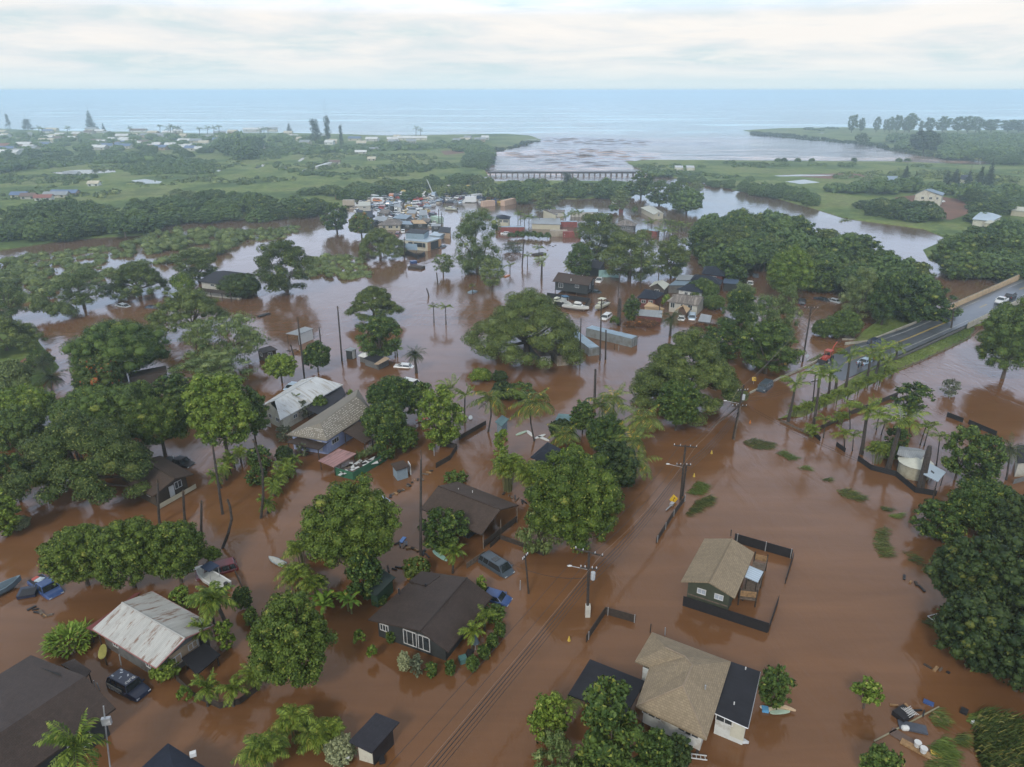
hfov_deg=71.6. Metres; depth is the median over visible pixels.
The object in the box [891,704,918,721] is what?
crate
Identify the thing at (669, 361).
umbrella tree
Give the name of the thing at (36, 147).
bungalow
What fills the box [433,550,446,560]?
surfboard
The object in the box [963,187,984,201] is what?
tree
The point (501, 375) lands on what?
tree
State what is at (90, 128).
bungalow
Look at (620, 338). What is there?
shipping container
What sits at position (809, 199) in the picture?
hedge tree
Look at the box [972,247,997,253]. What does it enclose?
tree
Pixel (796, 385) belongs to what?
palm tree
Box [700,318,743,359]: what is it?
tree
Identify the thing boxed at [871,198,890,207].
tree
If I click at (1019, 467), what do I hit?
house
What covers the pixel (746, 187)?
hedge tree
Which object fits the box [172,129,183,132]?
bungalow
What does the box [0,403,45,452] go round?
tree
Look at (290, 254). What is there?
kiawe tree
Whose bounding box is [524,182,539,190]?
mangrove tree
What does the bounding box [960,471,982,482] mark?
bush
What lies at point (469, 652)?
wheelie bin
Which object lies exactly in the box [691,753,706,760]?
ladder
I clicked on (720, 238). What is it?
tree
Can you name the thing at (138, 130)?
bungalow
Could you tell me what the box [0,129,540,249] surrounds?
grassland
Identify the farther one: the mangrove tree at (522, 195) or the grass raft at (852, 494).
the mangrove tree at (522, 195)
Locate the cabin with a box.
[257,346,276,360]
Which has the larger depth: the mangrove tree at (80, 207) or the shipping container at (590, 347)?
the mangrove tree at (80, 207)
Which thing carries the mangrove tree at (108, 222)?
on the grassland at (119, 179)
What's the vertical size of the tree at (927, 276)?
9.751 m
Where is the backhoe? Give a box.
[817,339,839,363]
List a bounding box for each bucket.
[914,739,921,747]
[920,745,927,753]
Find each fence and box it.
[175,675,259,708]
[234,568,254,614]
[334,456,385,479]
[405,250,424,258]
[436,444,456,467]
[443,443,455,447]
[459,421,485,439]
[466,551,484,568]
[490,535,543,555]
[547,293,589,310]
[586,607,635,641]
[656,495,685,542]
[682,596,768,632]
[734,533,792,558]
[768,597,778,631]
[780,419,810,435]
[785,553,793,582]
[820,392,897,429]
[836,442,845,451]
[857,456,936,495]
[897,329,977,369]
[946,412,963,422]
[968,419,996,435]
[1013,477,1023,483]
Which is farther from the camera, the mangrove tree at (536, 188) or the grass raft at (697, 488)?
the mangrove tree at (536, 188)
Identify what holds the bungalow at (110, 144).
on the grassland at (119, 179)
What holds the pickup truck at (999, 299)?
on the road
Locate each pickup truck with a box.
[27,574,63,599]
[166,455,194,467]
[595,277,603,282]
[994,296,1008,303]
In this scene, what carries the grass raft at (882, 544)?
on the water at (852, 606)
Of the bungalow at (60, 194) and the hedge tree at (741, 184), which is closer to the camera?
the bungalow at (60, 194)
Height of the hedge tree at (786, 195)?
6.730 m
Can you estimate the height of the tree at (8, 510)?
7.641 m
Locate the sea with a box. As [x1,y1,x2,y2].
[0,91,1023,147]
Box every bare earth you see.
[441,150,463,154]
[798,173,869,178]
[895,195,968,219]
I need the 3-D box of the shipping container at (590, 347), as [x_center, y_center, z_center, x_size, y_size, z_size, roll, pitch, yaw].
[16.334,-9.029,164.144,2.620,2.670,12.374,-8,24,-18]
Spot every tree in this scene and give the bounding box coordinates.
[0,150,16,157]
[0,208,7,217]
[0,213,26,224]
[0,224,24,241]
[0,278,28,318]
[0,315,48,354]
[0,383,57,425]
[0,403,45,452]
[0,407,157,505]
[0,452,38,500]
[0,488,22,537]
[4,112,10,126]
[6,202,34,212]
[20,152,34,156]
[21,112,33,129]
[21,222,54,240]
[22,148,42,152]
[27,209,55,219]
[27,350,56,373]
[32,708,111,766]
[33,198,57,206]
[33,366,66,391]
[34,523,108,586]
[44,222,81,241]
[44,382,135,425]
[49,267,110,307]
[56,196,81,209]
[58,317,171,381]
[60,149,73,155]
[68,199,96,210]
[69,355,125,390]
[71,199,102,214]
[73,212,107,232]
[79,148,94,152]
[80,222,105,237]
[84,515,166,590]
[85,107,95,126]
[85,153,96,157]
[99,149,111,153]
[100,204,119,210]
[100,216,122,233]
[103,261,170,300]
[106,217,142,237]
[118,392,189,456]
[122,202,148,212]
[123,208,149,217]
[125,198,149,206]
[127,213,166,233]
[128,380,161,401]
[138,145,158,151]
[138,519,207,583]
[142,197,159,203]
[142,285,229,338]
[145,149,156,153]
[147,200,173,213]
[150,373,191,400]
[152,211,182,225]
[163,188,188,197]
[166,348,257,389]
[167,584,193,608]
[169,248,218,280]
[176,189,196,198]
[177,310,270,371]
[179,150,195,156]
[179,371,257,456]
[183,581,238,641]
[186,616,213,642]
[188,667,222,706]
[190,190,213,199]
[190,208,222,222]
[191,580,227,631]
[195,147,214,152]
[205,188,224,198]
[205,192,222,199]
[206,465,224,487]
[212,461,231,480]
[213,619,235,650]
[213,674,250,707]
[216,137,233,152]
[216,273,261,297]
[216,455,236,472]
[219,139,235,155]
[219,206,243,219]
[222,190,240,199]
[223,447,240,467]
[224,203,242,211]
[229,143,258,159]
[229,444,247,461]
[231,194,246,211]
[233,385,269,443]
[234,191,262,197]
[234,663,266,690]
[245,208,277,222]
[246,589,338,687]
[248,135,264,149]
[251,238,314,293]
[256,195,279,204]
[256,492,277,513]
[258,196,276,208]
[260,352,298,383]
[264,473,285,484]
[264,477,282,496]
[271,461,289,484]
[273,457,293,469]
[276,460,297,477]
[277,195,305,209]
[283,454,303,470]
[286,198,317,217]
[295,472,402,572]
[296,187,319,195]
[296,442,308,456]
[298,400,308,417]
[302,340,330,371]
[309,118,321,143]
[309,198,326,214]
[310,197,329,210]
[318,184,337,194]
[319,202,348,232]
[323,97,330,138]
[324,184,341,195]
[335,188,354,199]
[338,125,343,144]
[343,285,404,321]
[343,550,384,599]
[344,182,357,187]
[348,211,374,236]
[350,186,371,199]
[354,316,402,356]
[358,227,406,259]
[360,399,407,440]
[365,375,415,410]
[367,185,387,196]
[372,423,397,459]
[383,184,405,194]
[390,425,418,452]
[393,180,417,190]
[399,190,422,201]
[403,381,431,415]
[404,344,426,373]
[410,185,428,194]
[415,178,433,187]
[415,383,467,446]
[416,179,430,187]
[417,506,470,552]
[423,174,440,179]
[428,302,437,322]
[429,185,438,192]
[431,253,454,275]
[432,179,449,185]
[435,185,453,196]
[435,373,459,393]
[437,302,452,323]
[439,542,467,573]
[446,175,466,184]
[449,183,463,194]
[452,207,503,274]
[452,383,474,413]
[453,183,468,193]
[456,174,469,183]
[456,620,486,649]
[460,287,585,369]
[461,162,475,167]
[466,389,516,431]
[467,183,481,194]
[468,174,484,182]
[473,182,487,192]
[474,604,499,630]
[475,161,490,169]
[476,574,486,590]
[479,158,495,164]
[479,257,505,291]
[481,177,494,183]
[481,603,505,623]
[482,186,500,197]
[483,152,495,158]
[487,185,504,196]
[491,381,514,399]
[492,370,507,381]
[493,428,508,457]
[499,181,519,188]
[499,188,519,199]
[502,241,522,252]
[504,180,520,184]
[507,387,554,440]
[509,380,535,400]
[514,188,532,203]
[515,510,563,555]
[517,180,532,188]
[523,178,537,182]
[523,251,531,265]
[523,445,625,553]
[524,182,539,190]
[526,691,576,744]
[530,184,547,196]
[530,187,563,209]
[531,728,577,766]
[533,253,548,278]
[535,179,546,184]
[537,178,549,184]
[546,423,580,446]
[548,188,567,198]
[550,690,585,713]
[552,183,565,188]
[555,442,590,463]
[559,185,575,194]
[561,172,571,182]
[563,242,594,275]
[568,177,580,182]
[568,185,589,197]
[568,752,604,766]
[569,399,596,433]
[570,181,585,186]
[572,212,626,258]
[574,675,644,766]
[583,182,596,194]
[585,396,626,420]
[585,412,625,450]
[593,183,615,198]
[594,439,638,487]
[597,229,661,280]
[597,383,630,414]
[598,177,612,184]
[609,182,624,195]
[610,180,626,184]
[610,189,631,209]
[613,422,653,460]
[615,184,633,195]
[616,404,664,452]
[622,294,640,320]
[626,170,654,197]
[628,326,748,426]
[632,726,673,766]
[634,452,662,483]
[642,389,660,397]
[644,179,670,204]
[654,377,701,430]
[657,234,690,277]
[660,310,682,335]
[665,180,688,202]
[666,732,693,766]
[670,187,704,212]
[677,177,686,181]
[686,220,712,235]
[686,231,703,253]
[688,222,715,247]
[690,181,704,191]
[693,243,717,260]
[694,213,724,225]
[698,251,707,266]
[700,225,723,238]
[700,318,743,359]
[701,231,733,252]
[704,181,713,185]
[704,221,729,233]
[706,243,733,269]
[708,249,755,281]
[710,182,719,187]
[717,215,745,230]
[718,288,758,336]
[722,224,748,240]
[723,184,735,188]
[724,281,757,318]
[725,207,750,220]
[726,178,735,184]
[726,241,756,269]
[731,239,758,254]
[734,224,753,237]
[735,320,806,373]
[737,179,749,190]
[741,215,760,232]
[743,182,760,191]
[745,293,780,352]
[747,185,759,194]
[748,214,765,226]
[753,240,778,271]
[754,223,773,228]
[755,186,768,196]
[755,244,769,270]
[757,208,784,227]
[757,663,797,709]
[761,184,774,190]
[766,244,816,303]
[767,186,784,198]
[768,215,797,230]
[768,225,796,233]
[769,242,799,259]
[770,226,812,244]
[773,283,802,335]
[774,182,786,186]
[777,185,788,190]
[779,369,811,421]
[783,189,792,198]
[786,185,798,189]
[788,188,805,201]
[791,214,807,232]
[794,219,821,237]
[799,186,810,192]
[800,364,836,423]
[801,193,820,206]
[801,237,841,252]
[806,258,842,292]
[811,255,836,289]
[811,317,839,338]
[814,251,850,276]
[815,228,839,237]
[815,413,835,437]
[817,358,844,393]
[821,238,855,261]
[827,309,864,336]
[829,232,869,259]
[829,424,854,446]
[833,261,869,284]
[835,344,864,387]
[836,245,855,259]
[836,397,859,428]
[838,266,882,317]
[840,257,877,292]
[842,430,862,450]
[846,393,889,454]
[848,114,858,132]
[849,675,885,708]
[851,200,867,208]
[852,234,885,255]
[854,133,871,143]
[854,267,898,305]
[856,252,878,262]
[856,346,886,376]
[858,742,905,766]
[859,118,865,131]
[862,202,884,216]
[863,197,885,210]
[863,338,893,373]
[866,249,902,262]
[866,272,907,324]
[867,254,919,275]
[869,403,931,468]
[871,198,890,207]
[871,350,900,374]
[871,416,895,434]
[873,116,881,129]
[881,203,904,219]
[881,441,898,459]
[882,340,909,362]
[883,119,889,130]
[883,425,911,446]
[884,198,907,207]
[886,117,895,131]
[890,381,935,414]
[892,273,946,321]
[893,115,903,131]
[897,197,908,201]
[897,206,930,222]
[900,164,909,178]
[901,117,910,131]
[901,282,963,322]
[902,417,918,438]
[903,113,920,132]
[904,201,921,208]
[905,256,929,273]
[906,273,940,306]
[907,130,942,152]
[907,261,936,277]
[908,498,967,542]
[912,200,925,207]
[913,416,938,444]
[917,422,942,445]
[918,121,924,129]
[922,200,937,208]
[922,533,1007,601]
[923,204,936,218]
[924,117,935,129]
[924,205,946,219]
[927,239,969,267]
[927,429,951,465]
[932,587,1022,673]
[935,116,952,131]
[936,232,978,251]
[938,250,985,279]
[939,378,961,397]
[940,424,987,480]
[942,171,952,185]
[946,476,1020,535]
[951,116,966,131]
[951,166,959,181]
[961,116,976,131]
[962,211,986,222]
[962,225,985,233]
[963,163,972,183]
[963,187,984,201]
[963,433,1009,481]
[964,195,989,208]
[965,227,985,234]
[967,149,990,162]
[967,201,995,212]
[969,116,986,131]
[971,234,1002,252]
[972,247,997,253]
[973,534,1023,613]
[974,163,985,184]
[974,202,1003,215]
[974,233,998,248]
[974,251,1013,279]
[974,295,1023,378]
[977,221,1013,243]
[979,611,1023,692]
[980,190,996,201]
[982,160,995,182]
[984,119,1002,131]
[984,155,1010,164]
[985,171,993,185]
[988,197,1016,214]
[989,494,1023,546]
[993,218,1023,229]
[993,249,1023,268]
[994,258,1023,282]
[995,433,1023,479]
[998,233,1013,246]
[999,119,1019,131]
[999,227,1023,235]
[1000,203,1013,213]
[1002,234,1023,250]
[1005,155,1023,164]
[1011,200,1023,206]
[1012,120,1023,131]
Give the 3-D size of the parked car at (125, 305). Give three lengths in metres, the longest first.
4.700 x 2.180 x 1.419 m
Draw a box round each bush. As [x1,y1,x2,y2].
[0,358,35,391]
[6,515,30,530]
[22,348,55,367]
[27,295,52,313]
[37,617,96,658]
[42,291,56,297]
[46,299,79,317]
[148,658,181,683]
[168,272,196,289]
[175,684,192,701]
[202,545,222,560]
[231,586,252,609]
[241,606,259,626]
[243,468,267,486]
[245,444,272,470]
[274,445,292,460]
[275,424,291,441]
[309,395,327,405]
[322,732,357,766]
[352,628,365,643]
[366,644,377,657]
[372,594,387,605]
[385,631,395,643]
[397,650,410,671]
[402,556,430,580]
[409,653,423,677]
[424,661,436,678]
[428,443,434,450]
[443,469,468,483]
[444,659,455,675]
[465,654,479,672]
[468,367,492,381]
[477,643,490,659]
[486,632,498,648]
[493,622,505,637]
[507,232,514,236]
[520,231,525,237]
[536,232,543,237]
[544,232,551,238]
[548,418,575,440]
[608,205,617,211]
[610,315,619,323]
[623,318,660,326]
[631,206,637,212]
[661,294,670,304]
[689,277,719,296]
[690,322,718,328]
[703,293,725,309]
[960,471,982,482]
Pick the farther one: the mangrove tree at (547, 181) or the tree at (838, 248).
the mangrove tree at (547, 181)
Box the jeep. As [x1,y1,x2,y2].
[106,667,150,701]
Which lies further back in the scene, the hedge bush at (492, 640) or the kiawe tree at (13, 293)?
the kiawe tree at (13, 293)
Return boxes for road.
[805,278,1023,380]
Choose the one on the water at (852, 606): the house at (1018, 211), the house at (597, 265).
the house at (597, 265)
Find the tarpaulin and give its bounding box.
[599,270,619,277]
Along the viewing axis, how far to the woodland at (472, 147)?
675.31 m
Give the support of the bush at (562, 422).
on the water at (852, 606)
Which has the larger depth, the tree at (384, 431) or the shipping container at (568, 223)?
the shipping container at (568, 223)
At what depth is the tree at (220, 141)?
662.90 m
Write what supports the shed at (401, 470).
on the water at (852, 606)
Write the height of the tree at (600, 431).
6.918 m
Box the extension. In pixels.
[714,662,760,744]
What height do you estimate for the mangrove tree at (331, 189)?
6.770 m
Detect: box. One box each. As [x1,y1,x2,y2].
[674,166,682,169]
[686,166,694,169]
[762,705,768,712]
[923,698,933,706]
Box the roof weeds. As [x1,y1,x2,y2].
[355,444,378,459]
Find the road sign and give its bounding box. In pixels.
[669,494,677,501]
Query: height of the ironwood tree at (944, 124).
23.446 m
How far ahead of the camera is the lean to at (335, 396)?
131.24 m
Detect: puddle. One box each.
[49,169,115,173]
[131,179,161,183]
[774,175,829,175]
[785,180,819,183]
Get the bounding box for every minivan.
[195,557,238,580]
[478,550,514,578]
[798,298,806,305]
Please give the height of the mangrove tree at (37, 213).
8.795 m
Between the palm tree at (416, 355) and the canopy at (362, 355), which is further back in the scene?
the canopy at (362, 355)
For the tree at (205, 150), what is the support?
on the grassland at (119, 179)
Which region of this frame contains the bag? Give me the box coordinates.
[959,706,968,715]
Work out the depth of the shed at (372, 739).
62.77 m
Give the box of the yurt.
[897,457,933,480]
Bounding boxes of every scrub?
[0,150,188,172]
[0,151,460,199]
[0,173,97,183]
[0,225,298,303]
[116,157,216,174]
[256,138,483,157]
[272,161,451,176]
[304,252,373,279]
[495,140,540,150]
[633,160,932,170]
[646,168,771,184]
[749,131,946,158]
[803,126,839,130]
[832,167,1023,184]
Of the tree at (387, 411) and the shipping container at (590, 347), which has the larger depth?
the shipping container at (590, 347)
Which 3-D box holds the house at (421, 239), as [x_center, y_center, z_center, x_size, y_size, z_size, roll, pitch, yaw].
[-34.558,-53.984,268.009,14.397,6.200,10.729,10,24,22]
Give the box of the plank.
[900,738,940,762]
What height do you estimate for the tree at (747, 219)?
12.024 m
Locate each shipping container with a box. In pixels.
[431,215,442,222]
[481,200,494,206]
[495,226,524,232]
[500,198,515,205]
[529,345,550,364]
[545,339,568,365]
[550,230,566,236]
[560,221,576,226]
[563,231,577,237]
[574,332,599,355]
[586,325,637,347]
[642,229,659,235]
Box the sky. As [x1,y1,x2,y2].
[0,0,1023,90]
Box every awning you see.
[405,243,416,253]
[745,566,762,591]
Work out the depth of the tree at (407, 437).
115.63 m
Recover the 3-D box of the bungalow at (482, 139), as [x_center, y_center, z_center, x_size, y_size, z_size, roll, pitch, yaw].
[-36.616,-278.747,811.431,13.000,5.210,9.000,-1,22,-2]
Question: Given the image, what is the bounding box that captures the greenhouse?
[315,162,331,169]
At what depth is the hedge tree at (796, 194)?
374.56 m
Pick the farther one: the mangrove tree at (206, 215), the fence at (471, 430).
the mangrove tree at (206, 215)
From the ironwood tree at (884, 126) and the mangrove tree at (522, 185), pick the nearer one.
the mangrove tree at (522, 185)
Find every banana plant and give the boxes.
[307,589,342,614]
[334,589,361,613]
[357,341,371,351]
[388,340,402,356]
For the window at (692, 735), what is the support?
in the house at (682, 688)
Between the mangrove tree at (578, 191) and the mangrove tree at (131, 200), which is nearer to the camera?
the mangrove tree at (131, 200)
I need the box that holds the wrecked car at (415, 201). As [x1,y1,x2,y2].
[411,200,419,203]
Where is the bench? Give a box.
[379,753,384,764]
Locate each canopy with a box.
[318,449,355,475]
[358,352,369,362]
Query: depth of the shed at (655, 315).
181.62 m
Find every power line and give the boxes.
[387,306,808,766]
[410,310,811,766]
[424,308,816,766]
[742,404,932,488]
[748,405,932,486]
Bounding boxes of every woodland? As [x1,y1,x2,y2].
[0,131,327,152]
[219,130,259,139]
[447,141,496,155]
[823,175,1023,200]
[885,131,1023,159]
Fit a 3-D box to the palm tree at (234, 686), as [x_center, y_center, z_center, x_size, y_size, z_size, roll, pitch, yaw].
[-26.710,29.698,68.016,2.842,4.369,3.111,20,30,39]
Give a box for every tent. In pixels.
[644,302,663,315]
[676,304,689,314]
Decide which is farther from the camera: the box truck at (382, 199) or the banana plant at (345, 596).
the box truck at (382, 199)
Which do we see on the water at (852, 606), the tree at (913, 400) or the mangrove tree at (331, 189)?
the tree at (913, 400)
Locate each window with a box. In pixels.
[174,479,181,489]
[197,635,206,645]
[331,436,338,444]
[379,623,388,631]
[403,629,407,643]
[406,630,418,648]
[416,633,430,652]
[684,731,698,739]
[697,588,705,595]
[714,593,723,600]
[715,715,732,726]
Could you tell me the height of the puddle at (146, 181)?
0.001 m
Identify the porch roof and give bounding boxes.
[61,659,92,683]
[182,643,220,676]
[286,437,329,459]
[343,421,373,449]
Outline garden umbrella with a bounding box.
[472,634,479,649]
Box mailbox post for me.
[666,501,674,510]
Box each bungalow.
[0,146,16,149]
[0,149,22,154]
[9,191,29,197]
[16,142,31,146]
[18,193,37,198]
[27,145,41,148]
[33,194,54,200]
[38,138,54,142]
[42,129,53,132]
[42,191,69,197]
[50,189,80,194]
[62,171,80,174]
[83,130,95,133]
[84,127,99,129]
[86,180,101,185]
[92,145,109,149]
[94,129,105,132]
[101,143,113,147]
[114,134,128,137]
[118,143,133,148]
[129,129,147,131]
[144,142,161,145]
[155,145,169,149]
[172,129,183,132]
[183,145,195,150]
[189,138,201,142]
[198,140,209,144]
[242,128,261,131]
[267,127,277,130]
[299,140,311,143]
[324,140,334,144]
[329,160,340,163]
[347,136,361,140]
[355,150,366,153]
[365,137,379,140]
[367,157,375,160]
[397,136,427,139]
[406,139,415,142]
[474,137,485,141]
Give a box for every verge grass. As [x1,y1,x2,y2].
[807,354,821,361]
[849,327,971,383]
[860,316,910,338]
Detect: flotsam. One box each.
[257,313,270,317]
[408,265,424,269]
[531,252,546,255]
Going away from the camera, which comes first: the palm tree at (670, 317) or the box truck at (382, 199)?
the palm tree at (670, 317)
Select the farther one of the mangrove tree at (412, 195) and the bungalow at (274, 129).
the bungalow at (274, 129)
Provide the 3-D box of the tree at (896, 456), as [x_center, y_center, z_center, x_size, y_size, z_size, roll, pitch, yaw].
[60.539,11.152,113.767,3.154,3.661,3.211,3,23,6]
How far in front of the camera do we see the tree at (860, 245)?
225.31 m
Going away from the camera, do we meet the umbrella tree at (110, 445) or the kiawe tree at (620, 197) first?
the umbrella tree at (110, 445)
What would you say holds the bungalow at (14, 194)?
on the grassland at (119, 179)
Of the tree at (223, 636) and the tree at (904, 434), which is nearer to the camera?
the tree at (223, 636)
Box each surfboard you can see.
[98,644,106,658]
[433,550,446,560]
[768,707,785,710]
[770,710,789,714]
[781,705,795,710]
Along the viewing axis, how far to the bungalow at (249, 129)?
1013.74 m
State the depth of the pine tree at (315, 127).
774.30 m
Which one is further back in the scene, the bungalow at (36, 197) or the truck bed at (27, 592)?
the bungalow at (36, 197)
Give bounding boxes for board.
[889,727,929,751]
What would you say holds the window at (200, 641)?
in the house at (146, 632)
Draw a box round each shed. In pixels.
[286,327,312,344]
[345,347,356,358]
[348,713,399,765]
[363,355,389,369]
[367,571,395,606]
[391,460,410,480]
[495,415,508,432]
[555,414,570,420]
[636,309,661,323]
[698,314,711,323]
[723,279,738,290]
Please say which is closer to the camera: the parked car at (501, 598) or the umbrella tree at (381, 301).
the parked car at (501, 598)
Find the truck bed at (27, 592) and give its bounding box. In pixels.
[16,585,37,599]
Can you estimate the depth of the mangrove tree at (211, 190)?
365.79 m
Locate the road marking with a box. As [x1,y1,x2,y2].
[846,287,1023,362]
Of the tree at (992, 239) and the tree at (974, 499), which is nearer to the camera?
the tree at (974, 499)
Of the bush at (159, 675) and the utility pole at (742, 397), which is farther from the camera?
the utility pole at (742, 397)
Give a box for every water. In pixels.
[0,148,1023,766]
[489,135,772,169]
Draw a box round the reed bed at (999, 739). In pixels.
[970,703,1023,766]
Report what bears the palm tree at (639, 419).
on the water at (852, 606)
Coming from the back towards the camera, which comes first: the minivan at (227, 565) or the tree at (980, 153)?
the tree at (980, 153)
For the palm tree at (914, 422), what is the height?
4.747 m
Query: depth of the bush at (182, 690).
68.29 m
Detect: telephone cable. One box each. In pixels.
[427,406,739,766]
[432,410,738,766]
[437,412,739,766]
[442,415,739,766]
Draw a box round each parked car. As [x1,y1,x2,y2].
[115,302,129,307]
[144,305,157,308]
[283,381,296,389]
[393,362,413,367]
[406,377,418,383]
[485,587,512,606]
[590,289,601,293]
[602,312,611,319]
[678,315,685,320]
[688,312,696,319]
[756,378,773,392]
[812,296,829,301]
[828,297,840,302]
[856,357,872,365]
[866,337,881,344]
[1004,291,1016,299]
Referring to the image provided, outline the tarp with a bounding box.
[897,719,927,734]
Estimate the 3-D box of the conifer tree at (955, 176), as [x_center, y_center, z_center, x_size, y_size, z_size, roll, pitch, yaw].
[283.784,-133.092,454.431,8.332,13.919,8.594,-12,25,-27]
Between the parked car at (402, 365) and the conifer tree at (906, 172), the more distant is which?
the conifer tree at (906, 172)
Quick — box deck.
[737,551,768,606]
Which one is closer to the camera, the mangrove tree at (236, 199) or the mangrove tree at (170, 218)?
the mangrove tree at (170, 218)
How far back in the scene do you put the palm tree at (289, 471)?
107.84 m
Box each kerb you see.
[844,319,923,344]
[849,327,964,380]
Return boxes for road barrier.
[712,392,749,427]
[750,358,819,393]
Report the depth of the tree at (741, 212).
278.60 m
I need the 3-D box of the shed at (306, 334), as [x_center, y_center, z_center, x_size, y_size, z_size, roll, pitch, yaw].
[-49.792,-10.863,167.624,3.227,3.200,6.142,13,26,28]
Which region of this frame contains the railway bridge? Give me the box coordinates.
[487,172,635,175]
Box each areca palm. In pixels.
[24,471,57,491]
[230,730,290,766]
[266,703,315,743]
[273,561,315,590]
[280,539,308,562]
[291,716,346,755]
[294,572,329,597]
[488,452,524,492]
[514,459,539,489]
[787,405,804,417]
[798,400,815,414]
[803,422,821,436]
[812,396,828,409]
[820,393,833,406]
[830,389,844,403]
[830,411,850,425]
[839,387,855,401]
[850,379,866,393]
[858,374,876,388]
[863,440,891,464]
[872,373,886,385]
[883,367,898,378]
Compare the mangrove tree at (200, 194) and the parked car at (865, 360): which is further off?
the mangrove tree at (200, 194)
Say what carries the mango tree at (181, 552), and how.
on the water at (852, 606)
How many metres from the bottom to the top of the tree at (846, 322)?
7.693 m
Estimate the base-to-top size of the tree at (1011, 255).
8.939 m
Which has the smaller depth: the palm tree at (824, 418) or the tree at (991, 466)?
the tree at (991, 466)
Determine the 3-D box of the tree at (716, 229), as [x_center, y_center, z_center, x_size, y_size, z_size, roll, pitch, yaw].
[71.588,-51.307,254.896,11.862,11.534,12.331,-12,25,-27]
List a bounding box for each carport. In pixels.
[568,659,643,713]
[921,463,945,487]
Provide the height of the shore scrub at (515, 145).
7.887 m
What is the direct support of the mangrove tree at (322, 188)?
on the grassland at (119, 179)
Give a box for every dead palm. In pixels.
[156,479,160,523]
[182,490,185,520]
[200,500,202,531]
[212,445,223,514]
[221,499,232,548]
[251,439,264,518]
[297,317,304,378]
[336,306,342,360]
[616,298,620,325]
[917,445,931,487]
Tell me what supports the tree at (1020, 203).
on the grassland at (838, 204)
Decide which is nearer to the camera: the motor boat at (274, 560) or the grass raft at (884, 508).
the motor boat at (274, 560)
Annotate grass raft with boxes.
[685,494,717,516]
[686,481,711,495]
[743,437,777,449]
[777,449,801,459]
[799,465,813,470]
[823,476,834,482]
[836,488,870,503]
[871,526,899,558]
[881,505,897,512]
[888,512,907,518]
[903,548,924,565]
[918,616,934,629]
[923,756,959,766]
[926,734,965,766]
[928,707,956,730]
[952,731,974,750]
[965,711,983,723]
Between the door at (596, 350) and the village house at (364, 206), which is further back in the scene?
the village house at (364, 206)
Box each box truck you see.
[342,199,357,205]
[371,197,384,201]
[430,192,437,198]
[462,196,476,202]
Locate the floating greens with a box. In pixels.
[238,225,300,242]
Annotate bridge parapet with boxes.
[949,274,1022,309]
[967,299,1019,328]
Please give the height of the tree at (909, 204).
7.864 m
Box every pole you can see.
[101,706,111,766]
[419,459,421,555]
[521,240,524,265]
[522,552,529,593]
[567,546,602,617]
[579,319,580,364]
[593,369,596,402]
[599,299,601,360]
[605,330,606,359]
[666,443,696,500]
[682,466,686,495]
[724,385,747,438]
[734,406,740,439]
[802,306,814,361]
[811,375,817,410]
[874,706,938,741]
[950,308,954,327]
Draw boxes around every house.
[0,655,115,766]
[92,591,214,681]
[122,456,195,508]
[128,366,166,395]
[142,743,204,766]
[197,271,254,300]
[263,376,342,426]
[287,389,367,453]
[358,202,370,210]
[366,211,372,218]
[367,219,377,226]
[368,571,492,660]
[374,216,387,223]
[378,209,390,216]
[378,219,402,229]
[385,201,392,210]
[392,214,411,220]
[394,201,400,212]
[401,221,412,228]
[401,229,440,250]
[406,210,416,217]
[411,220,426,227]
[419,210,426,219]
[421,218,430,224]
[422,482,517,548]
[430,232,443,238]
[431,224,440,231]
[438,227,450,238]
[496,215,510,225]
[530,442,560,464]
[531,218,560,229]
[543,209,556,218]
[550,209,564,216]
[552,272,594,296]
[570,209,597,216]
[586,260,604,275]
[616,220,636,231]
[635,632,730,755]
[637,289,664,306]
[641,205,663,219]
[649,280,668,297]
[666,294,704,314]
[676,284,702,295]
[681,538,753,609]
[690,274,722,290]
[701,266,726,284]
[887,176,897,179]
[897,446,925,467]
[914,188,944,205]
[960,175,972,182]
[972,212,1001,226]
[984,220,993,226]
[1011,207,1023,216]
[1014,445,1023,476]
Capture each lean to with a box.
[86,592,140,644]
[306,386,345,418]
[669,280,690,292]
[675,275,693,280]
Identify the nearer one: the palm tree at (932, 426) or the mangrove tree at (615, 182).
the palm tree at (932, 426)
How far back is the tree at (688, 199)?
337.42 m
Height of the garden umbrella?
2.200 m
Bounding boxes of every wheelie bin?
[458,654,466,664]
[465,649,473,657]
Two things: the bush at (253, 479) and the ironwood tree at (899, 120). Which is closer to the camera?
the bush at (253, 479)
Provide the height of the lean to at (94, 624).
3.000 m
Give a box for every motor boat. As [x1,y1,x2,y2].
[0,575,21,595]
[196,561,230,587]
[269,556,286,566]
[445,206,457,210]
[553,297,566,303]
[559,295,570,303]
[562,301,588,309]
[595,297,609,309]
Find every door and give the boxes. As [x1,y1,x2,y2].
[168,485,174,496]
[558,356,562,365]
[589,348,593,355]
[594,348,598,355]
[730,722,744,740]
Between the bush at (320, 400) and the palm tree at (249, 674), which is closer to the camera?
the palm tree at (249, 674)
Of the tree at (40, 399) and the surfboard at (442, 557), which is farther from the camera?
the tree at (40, 399)
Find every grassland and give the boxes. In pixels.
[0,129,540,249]
[0,325,58,386]
[338,180,641,206]
[626,160,1023,260]
[744,127,1023,160]
[779,327,974,418]
[853,314,914,340]
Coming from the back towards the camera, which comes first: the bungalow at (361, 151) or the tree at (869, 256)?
the bungalow at (361, 151)
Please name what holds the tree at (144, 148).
on the grassland at (119, 179)
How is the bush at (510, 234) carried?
on the water at (852, 606)

